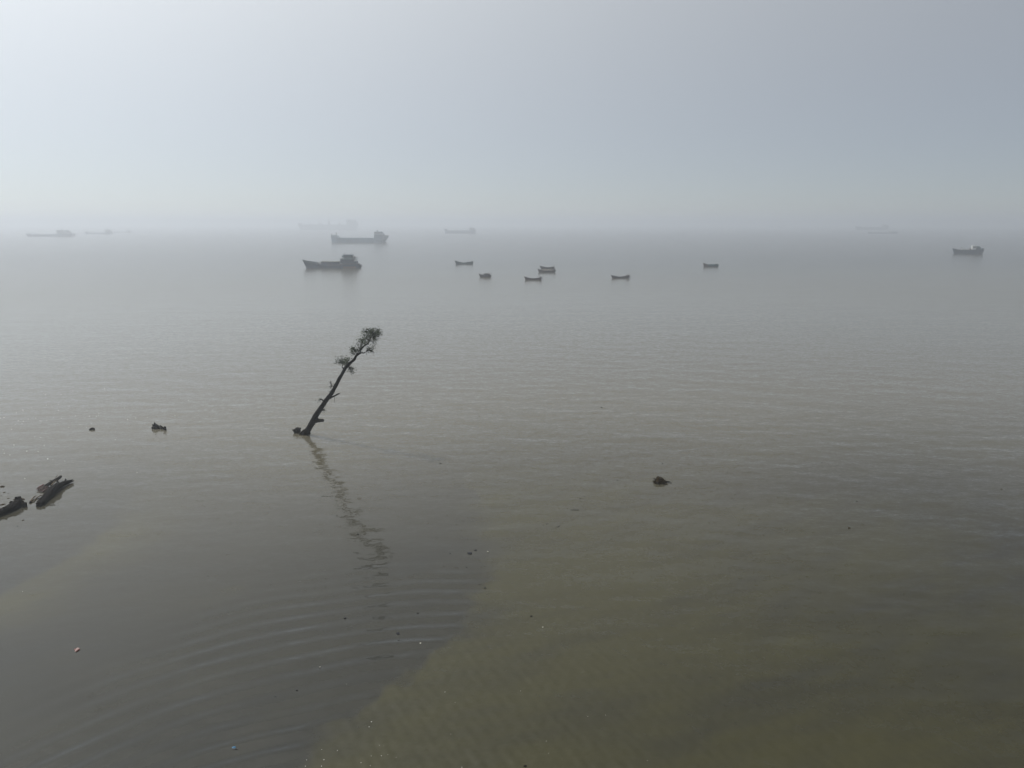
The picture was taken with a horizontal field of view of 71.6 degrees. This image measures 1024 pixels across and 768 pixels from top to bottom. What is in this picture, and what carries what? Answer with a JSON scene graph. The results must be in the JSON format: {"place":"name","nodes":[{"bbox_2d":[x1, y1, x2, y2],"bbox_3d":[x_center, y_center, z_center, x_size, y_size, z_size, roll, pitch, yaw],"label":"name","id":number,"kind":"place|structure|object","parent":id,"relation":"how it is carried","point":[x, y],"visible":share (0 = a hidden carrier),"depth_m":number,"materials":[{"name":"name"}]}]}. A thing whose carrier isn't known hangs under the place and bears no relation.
{"place":"outdoors","nodes":[
{"label":"outdoors","id":0,"kind":"place"},
{"bbox_2d":[0,225,1023,767],"bbox_3d":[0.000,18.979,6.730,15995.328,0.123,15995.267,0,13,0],"label":"water","id":1,"kind":"structure","parent":0,"point":[212,565],"depth_m":52.85,"materials":[{"name":"grey liquid"}]},
{"bbox_2d":[0,496,26,516],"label":"edge log","id":2,"kind":"object","parent":1,"relation":"in","point":[15,504],"visible":1,"depth_m":50.56,"materials":[{"name":"brown wood"}]},
{"bbox_2d":[36,484,48,491],"bbox_3d":[-36.022,8.048,54.509,0.793,0.332,1.567,-12,18,-43],"label":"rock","id":3,"kind":"object","parent":1,"relation":"on","point":[42,488],"visible":0.98,"depth_m":54.39,"materials":[{"name":"red stone"}]},
{"bbox_2d":[25,229,75,235],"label":"cargo ship","id":4,"kind":"object","parent":1,"relation":"on","point":[61,232],"visible":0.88,"depth_m":1058.31,"materials":[{"name":"grey paint"}]},
{"bbox_2d":[44,475,61,487],"bbox_3d":[-36.030,7.649,55.736,0.793,0.384,2.258,0,13,0],"label":"drift plank","id":5,"kind":"object","parent":1,"relation":"on","point":[53,480],"visible":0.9,"depth_m":55.63,"materials":[{"name":"brown wood"}]},
{"bbox_2d":[36,478,73,506],"bbox_3d":[-34.761,8.083,53.566,1.070,0.758,5.181,-2,13,-8],"label":"wrecked timber","id":6,"kind":"object","parent":1,"relation":"in","point":[52,490],"visible":1,"depth_m":53.22,"materials":[{"name":"brown wood"}]},
{"bbox_2d":[85,229,112,233],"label":"cargo ship","id":7,"kind":"object","parent":1,"relation":"on","point":[107,231],"visible":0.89,"depth_m":1277.12,"materials":[{"name":"grey paint"}]},
{"bbox_2d":[151,422,159,428],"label":"rock","id":8,"kind":"object","parent":1,"relation":"in","point":[155,426],"visible":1,"depth_m":70.55,"materials":[{"name":"grey stone"}]},
{"bbox_2d":[292,427,300,433],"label":"rock","id":9,"kind":"object","parent":1,"relation":"in","point":[297,430],"visible":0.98,"depth_m":69.13,"materials":[{"name":"grey stone"}]},
{"bbox_2d":[298,220,358,228],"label":"cargo ship","id":10,"kind":"object","parent":1,"relation":"on","point":[351,224],"visible":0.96,"depth_m":2133.22,"materials":[{"name":"grey paint"}]},
{"bbox_2d":[302,254,361,267],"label":"cargo boat","id":11,"kind":"object","parent":1,"relation":"on","point":[347,261],"visible":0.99,"depth_m":318.39,"materials":[{"name":"metal"}]},
{"bbox_2d":[298,325,382,435],"bbox_3d":[-16.290,0.488,64.960,11.244,12.518,2.693,7,15,29],"label":"leaning tree","id":12,"kind":"object","parent":1,"relation":"in","point":[314,419],"visible":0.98,"depth_m":63.62,"materials":[{"name":"brown plant"}]},
{"bbox_2d":[331,230,388,242],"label":"coastal ship","id":13,"kind":"object","parent":1,"relation":"on","point":[380,237],"visible":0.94,"depth_m":718.20,"materials":[{"name":"grey paint"}]},
{"bbox_2d":[444,228,475,232],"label":"cargo ship","id":14,"kind":"object","parent":1,"relation":"on","point":[471,230],"visible":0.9,"depth_m":1372.06,"materials":[{"name":"grey paint"}]},
{"bbox_2d":[455,261,472,263],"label":"country boat","id":15,"kind":"object","parent":1,"relation":"on","point":[457,262],"visible":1,"depth_m":349.66,"materials":[{"name":"teal paint"}]},
{"bbox_2d":[479,273,490,276],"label":"country boat","id":16,"kind":"object","parent":1,"relation":"on","point":[486,275],"visible":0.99,"depth_m":266.47,"materials":[{"name":"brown wood"}]},
{"bbox_2d":[524,276,543,279],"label":"country boat","id":17,"kind":"object","parent":1,"relation":"on","point":[539,278],"visible":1,"depth_m":253.07,"materials":[{"name":"red wood"}]},
{"bbox_2d":[538,269,555,271],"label":"country boat","id":18,"kind":"object","parent":1,"relation":"on","point":[552,270],"visible":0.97,"depth_m":292.36,"materials":[{"name":"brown wood"}]},
{"bbox_2d":[540,266,554,268],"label":"country boat","id":19,"kind":"object","parent":1,"relation":"on","point":[542,267],"visible":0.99,"depth_m":312.73,"materials":[{"name":"grey wood"}]},
{"bbox_2d":[611,274,628,277],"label":"country boat","id":20,"kind":"object","parent":1,"relation":"on","point":[626,276],"visible":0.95,"depth_m":261.22,"materials":[{"name":"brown wood"}]},
{"bbox_2d":[653,475,671,485],"bbox_3d":[11.757,7.598,55.981,1.599,0.855,1.302,0,13,0],"label":"weed clump","id":21,"kind":"object","parent":1,"relation":"on","point":[658,480],"visible":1,"depth_m":55.90,"materials":[{"name":"black plant"}]},
{"bbox_2d":[703,263,718,266],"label":"country boat","id":22,"kind":"object","parent":1,"relation":"on","point":[710,265],"visible":0.94,"depth_m":329.22,"materials":[{"name":"red wood"}]},
{"bbox_2d":[855,225,888,229],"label":"cargo ship","id":23,"kind":"object","parent":1,"relation":"on","point":[884,227],"visible":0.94,"depth_m":2042.55,"materials":[{"name":"grey paint"}]},
{"bbox_2d":[868,231,897,232],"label":"cargo ship","id":24,"kind":"object","parent":1,"relation":"on","point":[885,232],"visible":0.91,"depth_m":1354.34,"materials":[{"name":"grey paint"}]},
{"bbox_2d":[952,244,983,253],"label":"fishing trawler","id":25,"kind":"object","parent":1,"relation":"on","point":[974,249],"visible":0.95,"depth_m":461.71,"materials":[{"name":"metal"}]},
{"bbox_2d":[0,0,1023,224],"label":"sky","id":26,"kind":"structure","parent":0,"point":[113,112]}
]}

